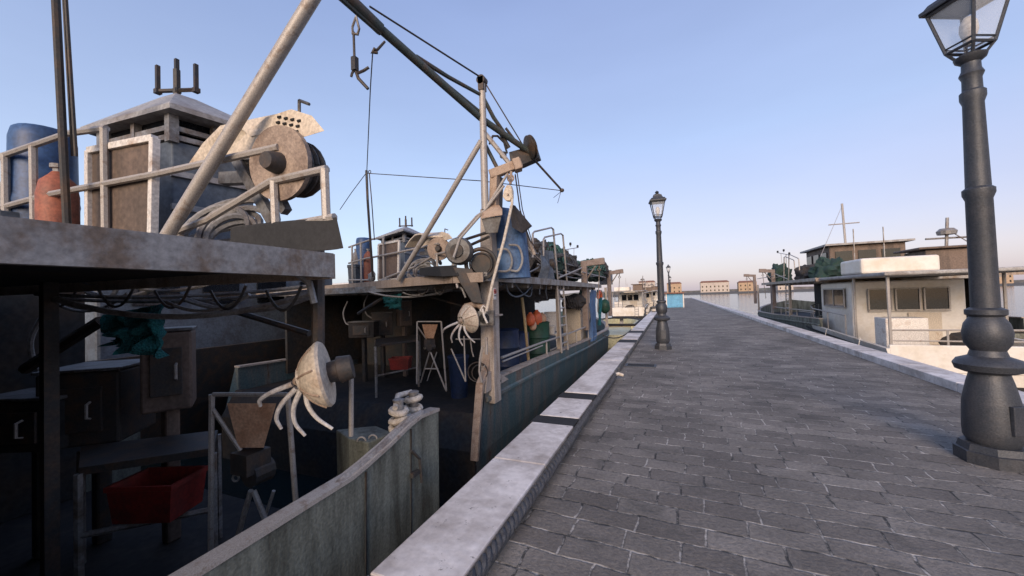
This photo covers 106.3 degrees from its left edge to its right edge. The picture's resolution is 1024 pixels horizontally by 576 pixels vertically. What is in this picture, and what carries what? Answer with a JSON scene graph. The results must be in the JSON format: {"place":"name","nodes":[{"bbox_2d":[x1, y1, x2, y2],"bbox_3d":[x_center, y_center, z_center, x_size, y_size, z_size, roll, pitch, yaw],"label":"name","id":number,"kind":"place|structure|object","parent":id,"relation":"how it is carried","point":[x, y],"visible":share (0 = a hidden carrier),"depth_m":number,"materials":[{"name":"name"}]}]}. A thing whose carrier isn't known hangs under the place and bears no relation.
{"place":"outdoors","nodes":[
{"label":"outdoors","id":0,"kind":"place"},
{"bbox_2d":[0,0,1023,293],"label":"sky","id":1,"kind":"structure","parent":0,"point":[755,121],"materials":[{"name":"blue"}]},
{"bbox_2d":[544,311,562,346],"bbox_3d":[0.999,1.183,9.570,0.514,1.172,0.518,-2,-1,23],"label":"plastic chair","id":2,"kind":"object","parent":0,"point":[551,317],"visible":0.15,"depth_m":9.76,"materials":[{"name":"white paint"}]},
{"bbox_2d":[549,326,555,334],"bbox_3d":[0.950,1.020,9.338,0.230,0.205,0.230,-2,-1,23],"label":"white tub","id":3,"kind":"object","parent":2,"relation":"on","point":[552,329],"visible":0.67,"depth_m":9.25,"materials":[{"name":"paint"}]},
{"bbox_2d":[141,285,1023,508],"bbox_3d":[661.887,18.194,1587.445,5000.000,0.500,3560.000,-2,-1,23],"label":"water","id":4,"kind":"structure","parent":0,"point":[279,482],"depth_m":6.77,"materials":[{"name":"blue liquid"}]},
{"bbox_2d":[85,279,348,438],"bbox_3d":[-5.715,1.455,13.203,4.300,3.850,16.400,-2,-1,23],"label":"workboat","id":5,"kind":"object","parent":4,"relation":"on","point":[225,345],"visible":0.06,"depth_m":7.73,"materials":[{"name":"metal"}]},
{"bbox_2d":[0,0,439,575],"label":"fishing trawler","id":6,"kind":"object","parent":4,"relation":"on","point":[374,512],"visible":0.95,"depth_m":2.86,"materials":[{"name":"paint"}]},
{"bbox_2d":[0,210,19,217],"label":"plastic tub","id":7,"kind":"object","parent":6,"relation":"on","point":[9,213],"visible":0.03,"depth_m":3.34,"materials":[{"name":"grey plastic"}]},
{"bbox_2d":[0,388,68,558],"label":"machinery box","id":8,"kind":"object","parent":6,"relation":"on","point":[19,421],"visible":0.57,"depth_m":3.42,"materials":[{"name":"paint"}]},
{"bbox_2d":[6,123,80,218],"bbox_3d":[-4.393,-0.781,3.606,0.463,1.393,0.463,-2,-1,23],"label":"plastic barrel","id":9,"kind":"object","parent":6,"relation":"on","point":[19,134],"visible":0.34,"depth_m":3.42,"materials":[{"name":"blue plastic"}]},
{"bbox_2d":[34,163,80,224],"bbox_3d":[-3.943,-0.590,3.336,0.255,0.970,0.258,-2,-1,23],"label":"gas bottle","id":10,"kind":"object","parent":6,"relation":"on","point":[47,207],"visible":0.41,"depth_m":3.24,"materials":[{"name":"metal"}]},
{"bbox_2d":[27,318,155,544],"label":"cabinets","id":11,"kind":"object","parent":6,"relation":"on","point":[102,402],"visible":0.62,"depth_m":3.63,"materials":[{"name":"metal"}]},
{"bbox_2d":[84,134,159,233],"bbox_3d":[-3.133,-0.679,3.090,0.811,1.001,0.081,-2,-1,15],"label":"framed panel","id":12,"kind":"object","parent":6,"relation":"on","point":[134,206],"visible":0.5,"depth_m":3.06,"materials":[{"name":"white paint"}]},
{"bbox_2d":[98,304,169,358],"bbox_3d":[-2.981,0.343,3.039,0.603,0.431,0.337,-2,-1,23],"label":"hanging net","id":13,"kind":"object","parent":6,"relation":"hanging from","point":[138,336],"visible":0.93,"depth_m":2.98,"materials":[{"name":"teal fabric"}]},
{"bbox_2d":[73,430,222,575],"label":"work table","id":14,"kind":"object","parent":6,"relation":"on","point":[98,458],"visible":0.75,"depth_m":3.29,"materials":[{"name":"metal"}]},
{"bbox_2d":[103,465,207,523],"bbox_3d":[-3.002,1.755,3.269,0.548,0.304,0.384,-2,-1,0],"label":"fish crate","id":15,"kind":"object","parent":14,"relation":"on","point":[168,494],"visible":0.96,"depth_m":3.10,"materials":[{"name":"red plastic"}]},
{"bbox_2d":[108,290,196,542],"bbox_3d":[-3.482,1.139,3.729,0.633,2.712,0.489,-1,-2,-35],"label":"machinery box","id":16,"kind":"object","parent":6,"relation":"on","point":[168,390],"visible":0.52,"depth_m":3.72,"materials":[{"name":"grey paint"}]},
{"bbox_2d":[177,198,280,241],"bbox_3d":[-2.180,-0.466,2.938,0.736,0.580,0.638,-2,-1,23],"label":"hose coil","id":17,"kind":"object","parent":6,"relation":"on","point":[241,215],"visible":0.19,"depth_m":3.00,"materials":[{"name":"grey rubber"}]},
{"bbox_2d":[208,392,298,551],"bbox_3d":[-1.929,1.596,2.921,0.788,1.661,0.331,-2,-1,4],"label":"hopper stand","id":18,"kind":"object","parent":6,"relation":"on","point":[252,463],"visible":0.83,"depth_m":2.84,"materials":[{"name":"grey metal"}]},
{"bbox_2d":[335,410,423,482],"bbox_3d":[-0.972,1.186,2.834,0.052,0.289,1.021,-2,-1,23],"label":"railing cap","id":19,"kind":"object","parent":6,"relation":"on","point":[380,446],"visible":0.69,"depth_m":2.82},
{"bbox_2d":[388,390,422,431],"bbox_3d":[-0.926,1.169,3.373,0.177,0.512,0.432,-2,-1,14],"label":"bollard rope","id":20,"kind":"object","parent":6,"relation":"attached to","point":[405,412],"visible":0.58,"depth_m":3.25,"materials":[{"name":"beige fabric"}]},
{"bbox_2d":[221,0,623,503],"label":"fishing trawler","id":21,"kind":"object","parent":4,"relation":"on","point":[489,417],"visible":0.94,"depth_m":6.04,"materials":[{"name":"paint"}]},
{"bbox_2d":[347,264,362,283],"bbox_3d":[-2.946,-0.235,7.211,0.216,0.401,0.173,-2,-1,23],"label":"plastic tub","id":22,"kind":"object","parent":21,"relation":"on","point":[356,270],"visible":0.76,"depth_m":7.15,"materials":[{"name":"grey plastic"}]},
{"bbox_2d":[353,249,357,263],"bbox_3d":[-3.010,-0.392,7.435,0.195,0.731,0.200,-2,-1,23],"label":"jerrycan","id":23,"kind":"object","parent":21,"relation":"on","point":[355,257],"visible":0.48,"depth_m":7.36,"materials":[{"name":"white plastic"}]},
{"bbox_2d":[350,15,369,89],"bbox_3d":[-1.476,-2.270,3.718,0.181,0.706,0.074,-1,-1,-22],"label":"lifting tackle","id":24,"kind":"object","parent":21,"relation":"hanging from","point":[354,63],"visible":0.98,"depth_m":3.69,"materials":[{"name":"metal"}]},
{"bbox_2d":[343,301,379,381],"bbox_3d":[-2.998,1.048,7.564,0.677,1.597,0.376,-2,-1,0],"label":"machinery box","id":25,"kind":"object","parent":21,"relation":"on","point":[364,330],"visible":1,"depth_m":7.45,"materials":[{"name":"paint"}]},
{"bbox_2d":[356,237,369,281],"bbox_3d":[-2.888,-0.501,7.494,0.304,0.943,0.304,-2,-1,23],"label":"plastic barrel","id":26,"kind":"object","parent":21,"relation":"on","point":[365,245],"visible":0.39,"depth_m":7.37,"materials":[{"name":"blue plastic"}]},
{"bbox_2d":[363,249,370,281],"bbox_3d":[-2.593,-0.379,6.938,0.167,0.656,0.170,-2,-1,23],"label":"gas bottle","id":27,"kind":"object","parent":21,"relation":"on","point":[367,266],"visible":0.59,"depth_m":6.87,"materials":[{"name":"metal"}]},
{"bbox_2d":[363,294,392,376],"bbox_3d":[-2.756,0.974,7.941,0.573,1.748,0.484,-1,-1,-18],"label":"machinery box","id":28,"kind":"object","parent":21,"relation":"on","point":[385,324],"visible":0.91,"depth_m":7.85,"materials":[{"name":"metal"}]},
{"bbox_2d":[377,240,400,280],"bbox_3d":[-2.059,-0.445,6.424,0.651,0.660,0.062,-3,-2,40],"label":"framed panel","id":29,"kind":"object","parent":21,"relation":"on","point":[392,264],"visible":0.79,"depth_m":6.40,"materials":[{"name":"white paint"}]},
{"bbox_2d":[382,293,401,309],"bbox_3d":[-1.957,0.226,6.310,0.443,0.285,0.215,-3,-2,40],"label":"hanging net","id":30,"kind":"object","parent":21,"relation":"hanging from","point":[393,302],"visible":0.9,"depth_m":6.25,"materials":[{"name":"teal fabric"}]},
{"bbox_2d":[374,334,420,397],"bbox_3d":[-2.137,1.379,7.127,0.827,0.862,1.634,-2,-1,-12],"label":"work table","id":31,"kind":"object","parent":21,"relation":"on","point":[379,342],"visible":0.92,"depth_m":6.85,"materials":[{"name":"metal"}]},
{"bbox_2d":[388,356,412,369],"bbox_3d":[-1.968,1.327,6.800,0.360,0.200,0.252,-2,-1,0],"label":"fish crate","id":32,"kind":"object","parent":31,"relation":"on","point":[400,362],"visible":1,"depth_m":6.69,"materials":[{"name":"red plastic"}]},
{"bbox_2d":[390,293,411,376],"bbox_3d":[-2.287,0.845,7.925,0.416,1.975,0.322,-1,-2,-35],"label":"machinery box","id":33,"kind":"object","parent":21,"relation":"on","point":[404,317],"visible":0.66,"depth_m":7.92,"materials":[{"name":"grey paint"}]},
{"bbox_2d":[406,258,433,277],"bbox_3d":[-1.434,-0.301,6.121,0.484,0.382,0.420,-2,-1,23],"label":"hose coil","id":34,"kind":"object","parent":21,"relation":"on","point":[416,269],"visible":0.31,"depth_m":6.16,"materials":[{"name":"grey rubber"}]},
{"bbox_2d":[416,321,446,390],"bbox_3d":[-1.271,1.054,6.146,0.475,1.092,0.572,-2,-1,-5],"label":"hopper stand","id":35,"kind":"object","parent":21,"relation":"on","point":[429,332],"visible":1,"depth_m":5.92,"materials":[{"name":"grey metal"}]},
{"bbox_2d":[447,354,468,398],"bbox_3d":[-0.858,1.418,6.185,0.345,0.660,0.350,-2,-1,23],"label":"plastic bin","id":36,"kind":"object","parent":21,"relation":"on","point":[459,386],"visible":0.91,"depth_m":6.06,"materials":[{"name":"blue plastic"}]},
{"bbox_2d":[467,362,487,381],"bbox_3d":[-0.455,1.122,5.150,0.278,0.287,0.122,-2,-1,0],"label":"wire hoop","id":37,"kind":"object","parent":21,"relation":"hanging from","point":[482,364],"visible":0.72,"depth_m":5.10,"materials":[{"name":"metal"}]},
{"bbox_2d":[503,171,513,201],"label":"pulley block","id":38,"kind":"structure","parent":21,"relation":"hanging from","point":[508,192],"depth_m":4.97,"materials":[{"name":"beige paint"}]},
{"bbox_2d":[485,194,512,310],"bbox_3d":[-0.158,-0.461,4.916,0.422,1.509,0.070,-1,-1,-16],"label":"hauling rope","id":39,"kind":"object","parent":38,"relation":"hanging from","point":[499,258],"visible":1,"depth_m":4.89,"materials":[{"name":"beige fabric"}]},
{"bbox_2d":[499,328,519,370],"bbox_3d":[-0.094,1.257,7.199,0.489,0.980,0.494,-2,-1,23],"label":"plastic barrel","id":40,"kind":"object","parent":21,"relation":"on","point":[509,340],"visible":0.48,"depth_m":6.99,"materials":[{"name":"blue plastic"}]},
{"bbox_2d":[511,205,531,232],"bbox_3d":[0.121,-0.939,5.302,0.062,0.354,0.431,-3,-2,43],"label":"canvas flap","id":41,"kind":"object","parent":21,"relation":"hanging from","point":[520,222],"visible":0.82,"depth_m":5.25,"materials":[{"name":"grey fabric"}]},
{"bbox_2d":[499,282,547,298],"bbox_3d":[0.256,0.013,6.925,0.078,0.434,2.340,-2,-1,23],"label":"hanging hose","id":42,"kind":"object","parent":21,"relation":"hanging from","point":[510,294],"visible":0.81,"depth_m":6.65,"materials":[{"name":"black rubber"}]},
{"bbox_2d":[519,331,528,362],"bbox_3d":[0.122,1.309,7.582,0.469,0.880,0.474,-2,-1,23],"label":"plastic barrel","id":43,"kind":"object","parent":21,"relation":"on","point":[522,357],"visible":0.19,"depth_m":7.38,"materials":[{"name":"blue plastic"}]},
{"bbox_2d":[521,297,529,359],"bbox_3d":[0.253,0.858,7.090,0.182,1.372,0.061,-1,-2,-40],"label":"wooden pole","id":44,"kind":"object","parent":21,"relation":"on","point":[525,324],"visible":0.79,"depth_m":7.07,"materials":[{"name":"brown wood"}]},
{"bbox_2d":[526,312,534,325],"bbox_3d":[0.387,0.658,8.074,0.200,0.295,0.200,-2,-1,23],"label":"net float","id":45,"kind":"object","parent":21,"relation":"on","point":[530,319],"visible":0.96,"depth_m":8.00,"materials":[{"name":"orange plastic"}]},
{"bbox_2d":[523,321,550,358],"bbox_3d":[0.565,1.260,8.650,0.612,1.000,0.618,-2,-1,23],"label":"plastic barrel","id":46,"kind":"object","parent":21,"relation":"on","point":[540,333],"visible":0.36,"depth_m":8.38,"materials":[{"name":"green plastic"}]},
{"bbox_2d":[529,322,536,330],"bbox_3d":[0.444,0.788,8.199,0.160,0.236,0.160,-2,-1,23],"label":"net float","id":47,"kind":"object","parent":46,"relation":"on","point":[533,327],"visible":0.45,"depth_m":8.14,"materials":[{"name":"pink plastic"}]},
{"bbox_2d":[533,310,541,324],"bbox_3d":[0.546,0.655,8.457,0.240,0.354,0.240,-2,-1,23],"label":"net float","id":48,"kind":"object","parent":46,"relation":"on","point":[537,316],"visible":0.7,"depth_m":8.36,"materials":[{"name":"orange plastic"}]},
{"bbox_2d":[541,312,546,321],"bbox_3d":[0.698,0.700,8.817,0.190,0.280,0.190,-2,-1,23],"label":"net float","id":49,"kind":"object","parent":46,"relation":"on","point":[544,317],"visible":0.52,"depth_m":8.75,"materials":[{"name":"pink plastic"}]},
{"bbox_2d":[527,238,554,277],"bbox_3d":[0.589,-0.660,9.333,1.163,1.122,1.585,-2,-1,23],"label":"net heap","id":50,"kind":"object","parent":21,"relation":"on","point":[538,244],"visible":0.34,"depth_m":8.79,"materials":[{"name":"fabric"}]},
{"bbox_2d":[527,289,561,302],"bbox_3d":[0.837,0.088,9.390,0.371,0.510,2.060,-2,-1,23],"label":"hanging net","id":51,"kind":"object","parent":21,"relation":"hanging from","point":[536,297],"visible":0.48,"depth_m":8.99,"materials":[{"name":"black fabric"}]},
{"bbox_2d":[538,250,554,279],"bbox_3d":[0.732,-0.471,7.924,0.212,0.658,0.728,-2,-1,23],"label":"grey tarpaulin","id":52,"kind":"object","parent":21,"relation":"on","point":[546,271],"visible":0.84,"depth_m":7.72,"materials":[{"name":"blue fabric"}]},
{"bbox_2d":[549,259,555,268],"bbox_3d":[0.784,-0.511,8.179,0.280,0.220,0.220,-2,-1,17],"label":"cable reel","id":53,"kind":"object","parent":21,"relation":"on","point":[552,262],"visible":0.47,"depth_m":8.07,"materials":[{"name":"metal"}]},
{"bbox_2d":[546,241,567,276],"bbox_3d":[0.887,-0.640,9.616,0.915,1.050,1.679,-2,-1,23],"label":"net heap","id":54,"kind":"object","parent":21,"relation":"on","point":[561,266],"visible":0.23,"depth_m":9.28,"materials":[{"name":"green fabric"}]},
{"bbox_2d":[553,253,563,258],"bbox_3d":[1.003,-0.726,8.908,0.413,0.175,0.416,-2,-1,23],"label":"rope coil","id":55,"kind":"object","parent":21,"relation":"hanging from","point":[559,255],"visible":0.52,"depth_m":8.73,"materials":[{"name":"grey fabric"}]},
{"bbox_2d":[555,250,579,280],"bbox_3d":[1.316,-0.609,10.933,1.118,0.955,2.101,-2,-1,23],"label":"net heap","id":56,"kind":"object","parent":21,"relation":"on","point":[571,260],"visible":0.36,"depth_m":10.54,"materials":[{"name":"fabric"}]},
{"bbox_2d":[561,294,585,311],"bbox_3d":[1.535,0.420,10.720,0.770,0.523,2.855,-2,-1,23],"label":"net bundle","id":57,"kind":"object","parent":21,"relation":"hanging from","point":[575,301],"visible":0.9,"depth_m":11.06,"materials":[{"name":"black fabric"}]},
{"bbox_2d":[562,300,586,345],"bbox_3d":[1.979,1.071,12.025,0.580,1.440,0.800,-2,-1,23],"label":"storage cabinet","id":58,"kind":"object","parent":21,"relation":"on","point":[574,319],"visible":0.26,"depth_m":11.66,"materials":[{"name":"beige paint"}]},
{"bbox_2d":[568,259,580,281],"bbox_3d":[1.860,-0.563,12.490,1.174,0.773,2.028,-2,-1,23],"label":"net heap","id":59,"kind":"object","parent":21,"relation":"on","point":[575,276],"visible":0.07,"depth_m":12.08,"materials":[{"name":"black fabric"}]},
{"bbox_2d":[589,290,596,341],"bbox_3d":[2.592,0.860,12.327,0.188,1.616,1.374,-2,-1,23],"label":"hanging tarpaulin","id":60,"kind":"object","parent":21,"relation":"hanging from","point":[592,323],"visible":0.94,"depth_m":12.29,"materials":[{"name":"blue fabric"}]},
{"bbox_2d":[582,258,605,281],"bbox_3d":[3.066,-0.687,14.855,1.114,0.929,2.506,-2,-1,23],"label":"net heap","id":61,"kind":"object","parent":21,"relation":"on","point":[596,272],"visible":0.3,"depth_m":14.21,"materials":[{"name":"green fabric"}]},
{"bbox_2d":[597,290,601,325],"bbox_3d":[3.208,0.698,14.038,0.131,1.275,0.939,-2,-1,23],"label":"hanging tarpaulin","id":62,"kind":"object","parent":21,"relation":"hanging from","point":[599,304],"visible":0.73,"depth_m":13.80,"materials":[{"name":"teal fabric"}]},
{"bbox_2d":[600,262,608,280],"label":"net heap","id":63,"kind":"object","parent":21,"relation":"on","point":[606,272],"visible":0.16,"depth_m":15.29,"materials":[{"name":"fabric"}]},
{"bbox_2d":[602,293,609,313],"bbox_3d":[3.626,0.597,15.033,0.404,0.823,0.402,-2,-1,23],"label":"fender buoy","id":64,"kind":"object","parent":21,"relation":"hanging from","point":[605,306],"visible":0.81,"depth_m":14.88,"materials":[{"name":"green plastic"}]},
{"bbox_2d":[599,270,612,284],"bbox_3d":[4.122,-0.456,16.840,0.500,0.620,0.500,-2,-1,23],"label":"deck locker","id":65,"kind":"object","parent":21,"relation":"on","point":[604,282],"visible":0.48,"depth_m":16.64,"materials":[{"name":"grey paint"}]},
{"bbox_2d":[601,317,640,347],"bbox_3d":[5.857,2.454,21.630,2.720,1.310,5.599,-2,-1,23],"label":"dinghy","id":66,"kind":"object","parent":4,"relation":"on","point":[617,328],"visible":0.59,"depth_m":20.73,"materials":[{"name":"beige paint"}]},
{"bbox_2d":[603,329,631,338],"bbox_3d":[3.955,1.743,14.334,1.957,0.257,0.044,-1,-2,-43],"label":"mooring line","id":67,"kind":"object","parent":66,"relation":"attached to","point":[617,337],"visible":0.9,"depth_m":14.28,"materials":[{"name":"fabric"}]},
{"bbox_2d":[612,276,648,318],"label":"motor boat","id":68,"kind":"object","parent":4,"relation":"on","point":[632,304],"visible":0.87,"depth_m":41.48,"materials":[{"name":"white paint"}]},
{"bbox_2d":[624,283,649,309],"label":"motor boat","id":69,"kind":"object","parent":4,"relation":"on","point":[644,287],"visible":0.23,"depth_m":52.73,"materials":[{"name":"beige paint"}]},
{"bbox_2d":[645,282,655,308],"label":"motor boat","id":70,"kind":"object","parent":4,"relation":"on","point":[649,297],"visible":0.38,"depth_m":66.13,"materials":[{"name":"beige paint"}]},
{"bbox_2d":[645,283,657,304],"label":"motor boat","id":71,"kind":"object","parent":4,"relation":"on","point":[655,293],"visible":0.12,"depth_m":79.77,"materials":[{"name":"white paint"}]},
{"bbox_2d":[562,283,1023,296],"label":"breakwater","id":72,"kind":"object","parent":4,"relation":"on","point":[807,290],"depth_m":269.33,"materials":[{"name":"stone"}]},
{"bbox_2d":[638,280,654,286],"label":"harbour house","id":73,"kind":"structure","parent":72,"relation":"on","point":[649,283],"depth_m":299.90,"materials":[{"name":"paint"}]},
{"bbox_2d":[667,282,681,292],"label":"harbour house","id":74,"kind":"structure","parent":72,"relation":"on","point":[676,286],"depth_m":290.30,"materials":[{"name":"paint"}]},
{"bbox_2d":[700,280,729,292],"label":"harbour house","id":75,"kind":"structure","parent":72,"relation":"on","point":[716,286],"depth_m":284.55,"materials":[{"name":"paint"}]},
{"bbox_2d":[737,280,756,290],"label":"harbour house","id":76,"kind":"structure","parent":72,"relation":"on","point":[741,285],"depth_m":274.72,"materials":[{"name":"paint"}]},
{"bbox_2d":[776,279,793,289],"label":"harbour house","id":77,"kind":"structure","parent":72,"relation":"on","point":[780,287],"depth_m":276.70,"materials":[{"name":"paint"}]},
{"bbox_2d":[999,275,1013,283],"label":"harbour house","id":78,"kind":"structure","parent":72,"relation":"on","point":[1009,278],"depth_m":228.77,"materials":[{"name":"paint"}]},
{"bbox_2d":[744,203,1023,338],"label":"fishing trawler","id":79,"kind":"object","parent":4,"relation":"on","point":[794,313],"visible":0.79,"depth_m":17.01,"materials":[{"name":"paint"}]},
{"bbox_2d":[766,263,792,281],"bbox_3d":[14.591,-0.823,21.004,1.120,1.098,1.973,-2,-1,23],"label":"net heap","id":80,"kind":"object","parent":79,"relation":"on","point":[778,269],"visible":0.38,"depth_m":20.38,"materials":[{"name":"green fabric"}]},
{"bbox_2d":[794,263,814,279],"bbox_3d":[12.897,-0.710,16.602,1.190,0.778,1.793,-2,-1,23],"label":"net heap","id":81,"kind":"object","parent":79,"relation":"on","point":[802,273],"visible":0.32,"depth_m":16.44,"materials":[{"name":"fabric"}]},
{"bbox_2d":[808,257,844,277],"bbox_3d":[12.495,-0.800,15.116,1.713,0.916,1.413,-1,-2,-37],"label":"net heap","id":82,"kind":"object","parent":79,"relation":"on","point":[824,267],"visible":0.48,"depth_m":14.75,"materials":[{"name":"green fabric"}]},
{"bbox_2d":[806,217,1023,391],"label":"motor boat","id":83,"kind":"object","parent":4,"relation":"on","point":[920,320],"visible":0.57,"depth_m":11.23,"materials":[{"name":"white paint"}]},
{"bbox_2d":[486,298,1023,575],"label":"quay pavement","id":84,"kind":"structure","parent":0,"point":[716,441],"depth_m":3.15,"materials":[{"name":"stone"}]},
{"bbox_2d":[469,372,623,575],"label":"mooring rope","id":85,"kind":"object","parent":84,"relation":"on","point":[488,556],"visible":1,"depth_m":2.71,"materials":[{"name":"grey fabric"}]},
{"bbox_2d":[467,313,657,575],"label":"kerb face","id":86,"kind":"object","parent":84,"relation":"on","point":[622,363],"visible":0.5,"depth_m":4.45},
{"bbox_2d":[625,363,656,367],"bbox_3d":[2.739,1.645,8.168,0.620,0.014,0.380,-2,-1,23],"label":"drain cover","id":87,"kind":"object","parent":84,"relation":"on","point":[640,365],"visible":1,"depth_m":8.15,"materials":[{"name":"metal"}]},
{"bbox_2d":[648,191,671,349],"bbox_3d":[4.059,-0.509,10.530,0.449,4.340,0.449,-2,-1,17],"label":"street lamp","id":88,"kind":"object","parent":84,"relation":"on","point":[661,318],"visible":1,"depth_m":10.44,"materials":[{"name":"metal"}]},
{"bbox_2d":[661,330,665,338],"bbox_3d":[4.071,1.257,10.317,0.130,0.240,0.030,-2,-1,14],"label":"access door","id":89,"kind":"structure","parent":88,"relation":"in","point":[663,332],"depth_m":10.30,"materials":[{"name":"metal"}]},
{"bbox_2d":[666,265,669,292],"bbox_3d":[16.005,-0.235,39.134,0.449,4.340,0.449,-2,-1,17],"label":"street lamp","id":90,"kind":"object","parent":84,"relation":"on","point":[668,271],"visible":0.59,"depth_m":39.10,"materials":[{"name":"metal"}]},
{"bbox_2d":[664,292,683,307],"bbox_3d":[16.011,1.176,38.015,1.900,1.470,2.100,-2,-1,23],"label":"kiosk","id":91,"kind":"object","parent":84,"relation":"on","point":[674,299],"visible":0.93,"depth_m":37.28,"materials":[{"name":"paint"}]},
{"bbox_2d":[671,295,680,306],"bbox_3d":[15.925,1.257,37.280,0.800,1.150,0.040,-2,-1,23],"label":"door","id":92,"kind":"structure","parent":91,"relation":"in","point":[676,302],"depth_m":37.25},
{"bbox_2d":[690,297,1023,405],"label":"kerb","id":93,"kind":"structure","parent":84,"relation":"on","point":[951,380],"depth_m":7.69,"materials":[{"name":"white stone"}]},
{"bbox_2d":[918,0,1023,472],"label":"street lamp","id":94,"kind":"object","parent":84,"relation":"on","point":[992,418],"visible":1,"depth_m":3.29,"materials":[{"name":"metal"}]},
{"bbox_2d":[1010,406,1023,436],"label":"access door","id":95,"kind":"structure","parent":94,"relation":"in","point":[1016,413],"depth_m":3.12,"materials":[{"name":"metal"}]},
{"bbox_2d":[561,280,1023,295],"bbox_3d":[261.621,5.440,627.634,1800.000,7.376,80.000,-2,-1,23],"label":"hills","id":96,"kind":"structure","parent":0,"point":[812,287],"depth_m":557.75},
{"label":"quay wall","id":97,"kind":"structure","parent":0,"visible":0},
{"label":"kerb bed","id":98,"kind":"structure","parent":97,"relation":"on","visible":0},
{"bbox_2d":[370,298,665,575],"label":"kerb","id":99,"kind":"structure","parent":98,"relation":"on","point":[455,534],"depth_m":2.75,"materials":[{"name":"white stone"}]},
{"bbox_2d":[530,415,578,427],"bbox_3d":[0.494,1.606,4.417,0.510,0.172,0.265,-2,-1,23],"label":"rubber strip","id":100,"kind":"object","parent":99,"relation":"on","point":[556,420],"visible":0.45,"depth_m":4.40,"materials":[{"name":"black rubber"}]},
{"bbox_2d":[557,392,596,400],"bbox_3d":[0.926,1.616,5.454,0.510,0.172,0.294,-2,-1,23],"label":"rubber strip","id":101,"kind":"object","parent":99,"relation":"on","point":[592,397],"visible":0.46,"depth_m":5.44,"materials":[{"name":"black rubber"}]},
{"bbox_2d":[616,339,636,343],"bbox_3d":[3.445,1.674,11.497,0.510,0.172,0.806,-2,-1,23],"label":"rubber strip","id":102,"kind":"object","parent":99,"relation":"on","point":[627,341],"visible":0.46,"depth_m":11.43,"materials":[{"name":"black rubber"}]}
]}

